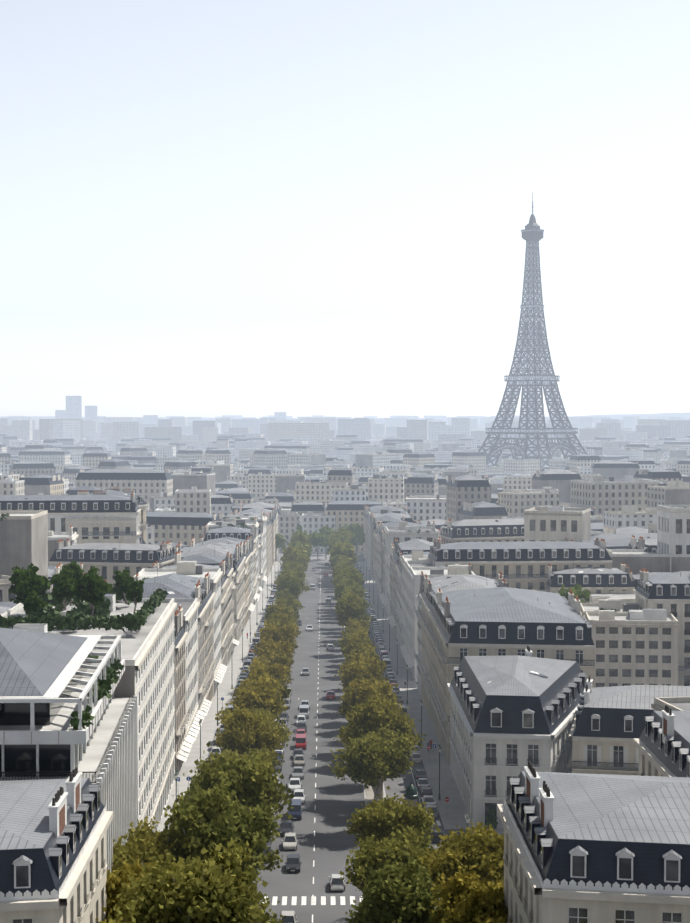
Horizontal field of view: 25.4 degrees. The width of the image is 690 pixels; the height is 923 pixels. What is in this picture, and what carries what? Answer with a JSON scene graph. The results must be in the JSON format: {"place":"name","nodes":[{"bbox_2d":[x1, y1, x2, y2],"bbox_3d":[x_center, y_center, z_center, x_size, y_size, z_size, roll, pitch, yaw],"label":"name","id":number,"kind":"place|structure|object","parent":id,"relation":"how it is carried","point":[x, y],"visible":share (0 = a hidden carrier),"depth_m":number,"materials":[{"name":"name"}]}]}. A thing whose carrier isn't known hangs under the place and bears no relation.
{"place":"outdoors","nodes":[
{"label":"outdoors","id":0,"kind":"place"},
{"bbox_2d":[234,418,417,685],"bbox_3d":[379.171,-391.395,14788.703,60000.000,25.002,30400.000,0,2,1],"label":"ground","id":1,"kind":"structure","parent":0,"point":[313,557],"depth_m":757.04,"materials":[{"name":"grey"}]},
{"bbox_2d":[0,767,112,922],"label":"apartment building","id":2,"kind":"structure","parent":1,"relation":"on","point":[53,856],"depth_m":116.14,"materials":[{"name":"beige stone"}]},
{"bbox_2d":[0,627,137,873],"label":"modern building","id":3,"kind":"structure","parent":1,"relation":"on","point":[64,712],"depth_m":145.56,"materials":[{"name":"white glass"}]},
{"bbox_2d":[0,586,176,835],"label":"apartment building","id":4,"kind":"structure","parent":1,"relation":"on","point":[145,630],"depth_m":201.92,"materials":[{"name":"white stone"}]},
{"bbox_2d":[8,563,44,614],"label":"tree","id":5,"kind":"object","parent":4,"relation":"on","point":[26,582],"visible":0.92,"depth_m":209.58,"materials":[{"name":"green plant"}]},
{"bbox_2d":[23,591,47,614],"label":"tree","id":6,"kind":"object","parent":4,"relation":"on","point":[32,601],"visible":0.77,"depth_m":203.03,"materials":[{"name":"green plant"}]},
{"bbox_2d":[34,572,50,597],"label":"tree","id":7,"kind":"object","parent":4,"relation":"on","point":[45,588],"visible":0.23,"depth_m":221.30,"materials":[{"name":"green plant"}]},
{"bbox_2d":[49,569,77,609],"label":"tree","id":8,"kind":"object","parent":4,"relation":"on","point":[63,587],"visible":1,"depth_m":214.93,"materials":[{"name":"green plant"}]},
{"bbox_2d":[58,560,83,605],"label":"tree","id":9,"kind":"object","parent":4,"relation":"on","point":[76,568],"visible":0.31,"depth_m":226.31,"materials":[{"name":"green plant"}]},
{"bbox_2d":[74,566,112,615],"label":"tree","id":10,"kind":"object","parent":4,"relation":"on","point":[92,587],"visible":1,"depth_m":207.74,"materials":[{"name":"green plant"}]},
{"bbox_2d":[114,568,134,603],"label":"tree","id":11,"kind":"object","parent":4,"relation":"on","point":[123,579],"visible":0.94,"depth_m":227.85,"materials":[{"name":"green plant"}]},
{"bbox_2d":[126,579,143,611],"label":"tree","id":12,"kind":"object","parent":4,"relation":"on","point":[135,589],"visible":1,"depth_m":217.56,"materials":[{"name":"green plant"}]},
{"bbox_2d":[104,502,277,779],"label":"buildings","id":13,"kind":"structure","parent":1,"relation":"on","point":[213,581],"depth_m":335.73,"materials":[{"name":"beige stone"}]},
{"bbox_2d":[275,534,286,560],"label":"tree","id":14,"kind":"object","parent":1,"relation":"on","point":[279,540],"visible":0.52,"depth_m":729.35,"materials":[{"name":"green plant"}]},
{"bbox_2d":[309,532,327,560],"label":"tree","id":15,"kind":"object","parent":1,"relation":"on","point":[318,539],"visible":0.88,"depth_m":730.44,"materials":[{"name":"green plant"}]},
{"bbox_2d":[319,526,334,554],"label":"tree","id":16,"kind":"object","parent":1,"relation":"on","point":[327,530],"visible":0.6,"depth_m":773.08,"materials":[{"name":"green plant"}]},
{"bbox_2d":[0,487,689,710],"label":"city","id":17,"kind":"object","parent":1,"relation":"on","point":[635,612],"visible":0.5,"depth_m":369.91,"materials":[{"name":"beige stone"}]},
{"bbox_2d":[0,461,689,552],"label":"city","id":18,"kind":"object","parent":1,"relation":"on","point":[183,507],"visible":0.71,"depth_m":774.60,"materials":[{"name":"stone"}]},
{"bbox_2d":[0,433,689,487],"bbox_3d":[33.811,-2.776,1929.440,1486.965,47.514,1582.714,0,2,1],"label":"city","id":19,"kind":"object","parent":1,"relation":"on","point":[69,458],"visible":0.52,"depth_m":1560.77,"materials":[{"name":"white paint"}]},
{"bbox_2d":[0,416,689,444],"bbox_3d":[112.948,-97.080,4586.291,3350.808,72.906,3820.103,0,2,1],"label":"distant city","id":20,"kind":"object","parent":1,"relation":"on","point":[100,429],"visible":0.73,"depth_m":3000.41,"materials":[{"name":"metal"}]},
{"bbox_2d":[0,415,689,424],"bbox_3d":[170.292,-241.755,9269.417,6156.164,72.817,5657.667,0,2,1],"label":"city skyline","id":21,"kind":"structure","parent":1,"relation":"on","point":[322,416],"depth_m":8903.17,"materials":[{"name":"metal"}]},
{"bbox_2d":[344,523,363,533],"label":"tree","id":22,"kind":"object","parent":1,"relation":"on","point":[353,528],"visible":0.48,"depth_m":772.67,"materials":[{"name":"green plant"}]},
{"bbox_2d":[350,531,364,557],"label":"tree","id":23,"kind":"object","parent":1,"relation":"on","point":[359,537],"visible":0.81,"depth_m":745.66,"materials":[{"name":"green plant"}]},
{"bbox_2d":[363,506,506,717],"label":"buildings","id":24,"kind":"structure","parent":1,"relation":"on","point":[409,578],"depth_m":390.17,"materials":[{"name":"beige stone"}]},
{"bbox_2d":[426,587,594,763],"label":"apartment building","id":25,"kind":"structure","parent":1,"relation":"on","point":[500,621],"depth_m":250.97,"materials":[{"name":"beige stone"}]},
{"bbox_2d":[447,646,586,828],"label":"apartment building","id":26,"kind":"structure","parent":1,"relation":"on","point":[511,716],"depth_m":210.26,"materials":[{"name":"beige stone"}]},
{"bbox_2d":[478,192,586,470],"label":"lattice tower","id":27,"kind":"structure","parent":1,"relation":"on","point":[532,438],"depth_m":1698.51,"materials":[{"name":"grey metal"}]},
{"bbox_2d":[559,583,590,602],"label":"tree","id":28,"kind":"object","parent":1,"relation":"on","point":[578,592],"visible":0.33,"depth_m":349.22,"materials":[{"name":"green plant"}]},
{"bbox_2d":[497,705,689,922],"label":"apartment building","id":29,"kind":"structure","parent":1,"relation":"on","point":[592,848],"depth_m":115.57,"materials":[{"name":"beige stone"}]},
{"bbox_2d":[566,675,689,775],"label":"building","id":30,"kind":"structure","parent":1,"relation":"on","point":[608,725],"depth_m":206.70,"materials":[{"name":"beige stone"}]},
{"bbox_2d":[157,562,503,836],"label":"avenue pavement","id":31,"kind":"structure","parent":0,"point":[452,811],"depth_m":288.54,"materials":[{"name":"beige concrete"}]},
{"bbox_2d":[102,849,171,922],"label":"tree","id":32,"kind":"object","parent":31,"relation":"on","point":[117,878],"visible":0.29,"depth_m":134.39,"materials":[{"name":"green plant"}]},
{"bbox_2d":[111,816,181,873],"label":"tree","id":33,"kind":"object","parent":31,"relation":"on","point":[141,843],"visible":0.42,"depth_m":146.22,"materials":[{"name":"green plant"}]},
{"bbox_2d":[107,838,270,922],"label":"tree","id":34,"kind":"object","parent":31,"relation":"on","point":[216,887],"visible":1,"depth_m":127.46,"materials":[{"name":"green plant"}]},
{"bbox_2d":[154,776,292,871],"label":"tree","id":35,"kind":"object","parent":31,"relation":"on","point":[201,820],"visible":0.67,"depth_m":147.40,"materials":[{"name":"green plant"}]},
{"bbox_2d":[175,741,293,815],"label":"tree","id":36,"kind":"object","parent":31,"relation":"on","point":[255,780],"visible":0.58,"depth_m":165.31,"materials":[{"name":"green plant"}]},
{"bbox_2d":[194,747,274,776],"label":"tree","id":37,"kind":"object","parent":31,"relation":"on","point":[265,757],"depth_m":196.88,"materials":[{"name":"green plant"}]},
{"bbox_2d":[190,789,282,874],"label":"tree","id":38,"kind":"object","parent":31,"relation":"on","point":[270,857],"depth_m":155.42,"materials":[{"name":"green plant"}]},
{"bbox_2d":[214,703,287,769],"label":"tree","id":39,"kind":"object","parent":31,"relation":"on","point":[244,731],"visible":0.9,"depth_m":213.48,"materials":[{"name":"green plant"}]},
{"bbox_2d":[215,702,293,748],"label":"tree","id":40,"kind":"object","parent":31,"relation":"on","point":[283,733],"visible":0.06,"depth_m":224.11,"materials":[{"name":"green plant"}]},
{"bbox_2d":[223,673,287,721],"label":"tree","id":41,"kind":"object","parent":31,"relation":"on","point":[250,693],"visible":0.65,"depth_m":240.18,"materials":[{"name":"green plant"}]},
{"bbox_2d":[231,664,291,715],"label":"tree","id":42,"kind":"object","parent":31,"relation":"on","point":[285,693],"visible":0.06,"depth_m":253.52,"materials":[{"name":"green plant"}]},
{"bbox_2d":[240,656,288,687],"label":"tree","id":43,"kind":"object","parent":31,"relation":"on","point":[278,672],"visible":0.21,"depth_m":281.11,"materials":[{"name":"green plant"}]},
{"bbox_2d":[247,644,293,683],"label":"tree","id":44,"kind":"object","parent":31,"relation":"on","point":[283,659],"visible":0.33,"depth_m":299.42,"materials":[{"name":"green plant"}]},
{"bbox_2d":[250,636,295,674],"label":"tree","id":45,"kind":"object","parent":31,"relation":"on","point":[277,647],"visible":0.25,"depth_m":309.14,"materials":[{"name":"green plant"}]},
{"bbox_2d":[251,619,299,659],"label":"tree","id":46,"kind":"object","parent":31,"relation":"on","point":[275,633],"visible":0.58,"depth_m":326.77,"materials":[{"name":"green plant"}]},
{"bbox_2d":[263,597,293,621],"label":"tree","id":47,"kind":"object","parent":31,"relation":"on","point":[269,610],"visible":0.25,"depth_m":382.16,"materials":[{"name":"green plant"}]},
{"bbox_2d":[268,604,297,638],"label":"tree","id":48,"kind":"object","parent":31,"relation":"on","point":[275,615],"visible":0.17,"depth_m":362.10,"materials":[{"name":"green plant"}]},
{"bbox_2d":[266,613,302,644],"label":"tree","id":49,"kind":"object","parent":31,"relation":"on","point":[283,621],"visible":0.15,"depth_m":353.97,"materials":[{"name":"green plant"}]},
{"bbox_2d":[275,588,296,600],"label":"tree","id":50,"kind":"object","parent":31,"relation":"on","point":[282,594],"visible":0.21,"depth_m":451.65,"materials":[{"name":"green plant"}]},
{"bbox_2d":[274,570,303,597],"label":"tree","id":51,"kind":"object","parent":31,"relation":"on","point":[291,583],"visible":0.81,"depth_m":460.60,"materials":[{"name":"green plant"}]},
{"bbox_2d":[273,593,304,618],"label":"tree","id":52,"kind":"object","parent":31,"relation":"on","point":[292,602],"visible":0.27,"depth_m":422.02,"materials":[{"name":"green plant"}]},
{"bbox_2d":[272,566,310,593],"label":"tree","id":53,"kind":"object","parent":31,"relation":"on","point":[300,575],"visible":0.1,"depth_m":491.00,"materials":[{"name":"green plant"}]},
{"bbox_2d":[280,558,306,570],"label":"tree","id":54,"kind":"object","parent":31,"relation":"on","point":[289,565],"visible":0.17,"depth_m":546.39,"materials":[{"name":"green plant"}]},
{"bbox_2d":[279,545,310,564],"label":"tree","id":55,"kind":"object","parent":31,"relation":"on","point":[289,549],"visible":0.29,"depth_m":595.98,"materials":[{"name":"green plant"}]},
{"bbox_2d":[283,549,308,571],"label":"tree","id":56,"kind":"object","parent":31,"relation":"on","point":[297,556],"visible":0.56,"depth_m":575.02,"materials":[{"name":"green plant"}]},
{"bbox_2d":[288,532,311,551],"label":"tree","id":57,"kind":"object","parent":31,"relation":"on","point":[301,537],"visible":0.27,"depth_m":658.93,"materials":[{"name":"green plant"}]},
{"bbox_2d":[288,540,311,554],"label":"tree","id":58,"kind":"object","parent":31,"relation":"on","point":[300,544],"visible":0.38,"depth_m":641.16,"materials":[{"name":"green plant"}]},
{"bbox_2d":[329,544,357,563],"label":"tree","id":59,"kind":"object","parent":31,"relation":"on","point":[347,550],"visible":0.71,"depth_m":598.59,"materials":[{"name":"green plant"}]},
{"bbox_2d":[332,563,361,586],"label":"tree","id":60,"kind":"object","parent":31,"relation":"on","point":[352,569],"visible":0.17,"depth_m":502.49,"materials":[{"name":"green plant"}]},
{"bbox_2d":[333,577,362,600],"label":"tree","id":61,"kind":"object","parent":31,"relation":"on","point":[339,588],"visible":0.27,"depth_m":446.39,"materials":[{"name":"green plant"}]},
{"bbox_2d":[333,569,365,590],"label":"tree","id":62,"kind":"object","parent":31,"relation":"on","point":[357,578],"visible":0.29,"depth_m":475.38,"materials":[{"name":"green plant"}]},
{"bbox_2d":[334,631,369,647],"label":"tree","id":63,"kind":"object","parent":31,"relation":"on","point":[343,641],"visible":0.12,"depth_m":349.28,"materials":[{"name":"green plant"}]},
{"bbox_2d":[337,584,366,602],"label":"tree","id":64,"kind":"object","parent":31,"relation":"on","point":[362,595],"visible":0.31,"depth_m":437.20,"materials":[{"name":"green plant"}]},
{"bbox_2d":[334,590,370,618],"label":"tree","id":65,"kind":"object","parent":31,"relation":"on","point":[364,603],"visible":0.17,"depth_m":417.30,"materials":[{"name":"green plant"}]},
{"bbox_2d":[334,592,372,624],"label":"tree","id":66,"kind":"object","parent":31,"relation":"on","point":[347,609],"visible":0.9,"depth_m":386.92,"materials":[{"name":"green plant"}]},
{"bbox_2d":[338,623,369,637],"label":"tree","id":67,"kind":"object","parent":31,"relation":"on","point":[355,626],"visible":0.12,"depth_m":367.85,"materials":[{"name":"green plant"}]},
{"bbox_2d":[340,617,371,634],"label":"tree","id":68,"kind":"object","parent":31,"relation":"on","point":[364,623],"visible":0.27,"depth_m":378.40,"materials":[{"name":"green plant"}]},
{"bbox_2d":[341,629,375,656],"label":"tree","id":69,"kind":"object","parent":31,"relation":"on","point":[354,640],"visible":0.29,"depth_m":320.56,"materials":[{"name":"green plant"}]},
{"bbox_2d":[334,649,387,685],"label":"tree","id":70,"kind":"object","parent":31,"relation":"on","point":[351,658],"visible":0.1,"depth_m":299.48,"materials":[{"name":"green plant"}]},
{"bbox_2d":[338,658,384,691],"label":"tree","id":71,"kind":"object","parent":31,"relation":"on","point":[359,671],"visible":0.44,"depth_m":280.21,"materials":[{"name":"green plant"}]},
{"bbox_2d":[338,650,392,684],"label":"tree","id":72,"kind":"object","parent":31,"relation":"on","point":[358,657],"visible":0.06,"depth_m":288.85,"materials":[{"name":"green plant"}]},
{"bbox_2d":[344,639,386,672],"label":"tree","id":73,"kind":"object","parent":31,"relation":"on","point":[366,650],"visible":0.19,"depth_m":309.89,"materials":[{"name":"green plant"}]},
{"bbox_2d":[336,677,398,719],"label":"tree","id":74,"kind":"object","parent":31,"relation":"on","point":[366,689],"visible":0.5,"depth_m":249.03,"materials":[{"name":"green plant"}]},
{"bbox_2d":[337,673,402,717],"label":"tree","id":75,"kind":"object","parent":31,"relation":"on","point":[372,680],"visible":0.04,"depth_m":259.87,"materials":[{"name":"green plant"}]},
{"bbox_2d":[328,731,417,801],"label":"tree","id":76,"kind":"object","parent":31,"relation":"on","point":[371,760],"visible":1,"depth_m":202.89,"materials":[{"name":"green plant"}]},
{"bbox_2d":[333,694,430,798],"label":"tree","id":77,"kind":"object","parent":31,"relation":"on","point":[366,717],"visible":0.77,"depth_m":221.90,"materials":[{"name":"green plant"}]},
{"bbox_2d":[339,825,434,899],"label":"tree","id":78,"kind":"object","parent":31,"relation":"on","point":[378,854],"visible":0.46,"depth_m":149.23,"materials":[{"name":"green plant"}]},
{"bbox_2d":[362,724,415,798],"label":"tree","id":79,"kind":"object","parent":31,"relation":"on","point":[386,733],"visible":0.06,"depth_m":214.23,"materials":[{"name":"green plant"}]},
{"bbox_2d":[343,786,440,847],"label":"tree","id":80,"kind":"object","parent":31,"relation":"on","point":[380,819],"visible":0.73,"depth_m":163.62,"materials":[{"name":"green plant"}]},
{"bbox_2d":[0,0,689,417],"label":"sky","id":81,"kind":"structure","parent":0,"point":[209,208],"materials":[{"name":"white"}]},
{"bbox_2d":[234,562,473,922],"bbox_3d":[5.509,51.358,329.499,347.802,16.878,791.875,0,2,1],"label":"avenue road","id":82,"kind":"structure","parent":0,"point":[336,801],"depth_m":234.02,"materials":[{"name":"grey asphalt"}]},
{"bbox_2d":[250,882,290,922],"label":"tree","id":83,"kind":"object","parent":82,"relation":"on","point":[264,907],"visible":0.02,"depth_m":140.58,"materials":[{"name":"green plant"}]},
{"bbox_2d":[278,820,293,834],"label":"car","id":84,"kind":"object","parent":82,"relation":"on","point":[286,826],"visible":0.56,"depth_m":203.77,"materials":[{"name":"grey metal"}]},
{"bbox_2d":[279,911,297,922],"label":"car","id":85,"kind":"object","parent":82,"relation":"on","point":[291,919],"visible":0.79,"depth_m":162.77,"materials":[{"name":"white metal"}]},
{"bbox_2d":[282,833,297,849],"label":"car","id":86,"kind":"object","parent":82,"relation":"on","point":[289,840],"visible":0.96,"depth_m":196.23,"materials":[{"name":"white metal"}]},
{"bbox_2d":[284,854,301,871],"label":"car","id":87,"kind":"object","parent":82,"relation":"on","point":[293,862],"visible":1,"depth_m":185.85,"materials":[{"name":"grey metal"}]},
{"bbox_2d":[287,778,301,790],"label":"car","id":88,"kind":"object","parent":82,"relation":"on","point":[294,783],"visible":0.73,"depth_m":230.51,"materials":[{"name":"white metal"}]},
{"bbox_2d":[287,799,302,819],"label":"car","id":89,"kind":"object","parent":82,"relation":"on","point":[296,811],"visible":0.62,"depth_m":212.30,"materials":[{"name":"blue metal"}]},
{"bbox_2d":[291,766,304,778],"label":"car","id":90,"kind":"object","parent":82,"relation":"on","point":[297,771],"visible":0.92,"depth_m":239.15,"materials":[{"name":"grey metal"}]},
{"bbox_2d":[293,789,305,803],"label":"car","id":91,"kind":"object","parent":82,"relation":"on","point":[299,794],"visible":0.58,"depth_m":222.51,"materials":[{"name":"white metal"}]},
{"bbox_2d":[293,755,305,765],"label":"car","id":92,"kind":"object","parent":82,"relation":"on","point":[299,760],"visible":0.96,"depth_m":249.02,"materials":[{"name":"beige metal"}]},
{"bbox_2d":[295,734,306,749],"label":"car","id":93,"kind":"object","parent":82,"relation":"on","point":[300,742],"visible":0.96,"depth_m":262.81,"materials":[{"name":"red metal"}]},
{"bbox_2d":[298,705,309,717],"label":"car","id":94,"kind":"object","parent":82,"relation":"on","point":[303,709],"visible":0.85,"depth_m":293.98,"materials":[{"name":"white metal"}]},
{"bbox_2d":[328,874,345,890],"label":"car","id":95,"kind":"object","parent":82,"relation":"on","point":[336,884],"visible":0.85,"depth_m":176.98,"materials":[{"name":"white metal"}]},
{"bbox_2d":[256,576,440,922],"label":"road markings","id":96,"kind":"object","parent":82,"relation":"on","point":[313,900],"visible":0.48,"depth_m":174.28,"materials":[{"name":"paint"}]},
{"bbox_2d":[345,852,441,922],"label":"tree","id":97,"kind":"object","parent":82,"relation":"on","point":[401,895],"visible":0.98,"depth_m":138.30,"materials":[{"name":"green plant"}]},
{"bbox_2d":[404,781,418,806],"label":"morris column","id":98,"kind":"structure","parent":82,"relation":"on","point":[410,794],"depth_m":209.18,"materials":[{"name":"teal metal"}]},
{"bbox_2d":[409,753,421,762],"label":"car","id":99,"kind":"object","parent":82,"relation":"on","point":[417,757],"visible":0.83,"depth_m":250.99,"materials":[{"name":"grey metal"}]},
{"bbox_2d":[414,769,427,779],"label":"car","id":100,"kind":"object","parent":82,"relation":"on","point":[420,773],"visible":0.88,"depth_m":237.62,"materials":[{"name":"grey metal"}]},
{"bbox_2d":[416,778,429,789],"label":"car","id":101,"kind":"object","parent":82,"relation":"on","point":[421,782],"visible":0.94,"depth_m":231.11,"materials":[{"name":"grey metal"}]},
{"bbox_2d":[421,795,435,806],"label":"car","id":102,"kind":"object","parent":82,"relation":"on","point":[429,799],"visible":0.71,"depth_m":219.24,"materials":[{"name":"grey metal"}]},
{"bbox_2d":[423,804,438,817],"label":"car","id":103,"kind":"object","parent":82,"relation":"on","point":[435,811],"visible":0.65,"depth_m":212.86,"materials":[{"name":"grey metal"}]},
{"bbox_2d":[424,829,446,842],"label":"car","id":104,"kind":"object","parent":82,"relation":"on","point":[436,837],"visible":0.27,"depth_m":199.12,"materials":[{"name":"grey metal"}]},
{"bbox_2d":[418,821,503,905],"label":"tree","id":105,"kind":"object","parent":82,"relation":"on","point":[480,850],"visible":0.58,"depth_m":146.09,"materials":[{"name":"green plant"}]},
{"bbox_2d":[429,865,507,922],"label":"tree","id":106,"kind":"object","parent":82,"relation":"on","point":[467,897],"visible":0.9,"depth_m":134.63,"materials":[{"name":"green plant"}]},
{"bbox_2d":[470,911,512,922],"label":"tree","id":107,"kind":"object","parent":82,"relation":"on","point":[478,920],"visible":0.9,"depth_m":125.84,"materials":[{"name":"green plant"}]},
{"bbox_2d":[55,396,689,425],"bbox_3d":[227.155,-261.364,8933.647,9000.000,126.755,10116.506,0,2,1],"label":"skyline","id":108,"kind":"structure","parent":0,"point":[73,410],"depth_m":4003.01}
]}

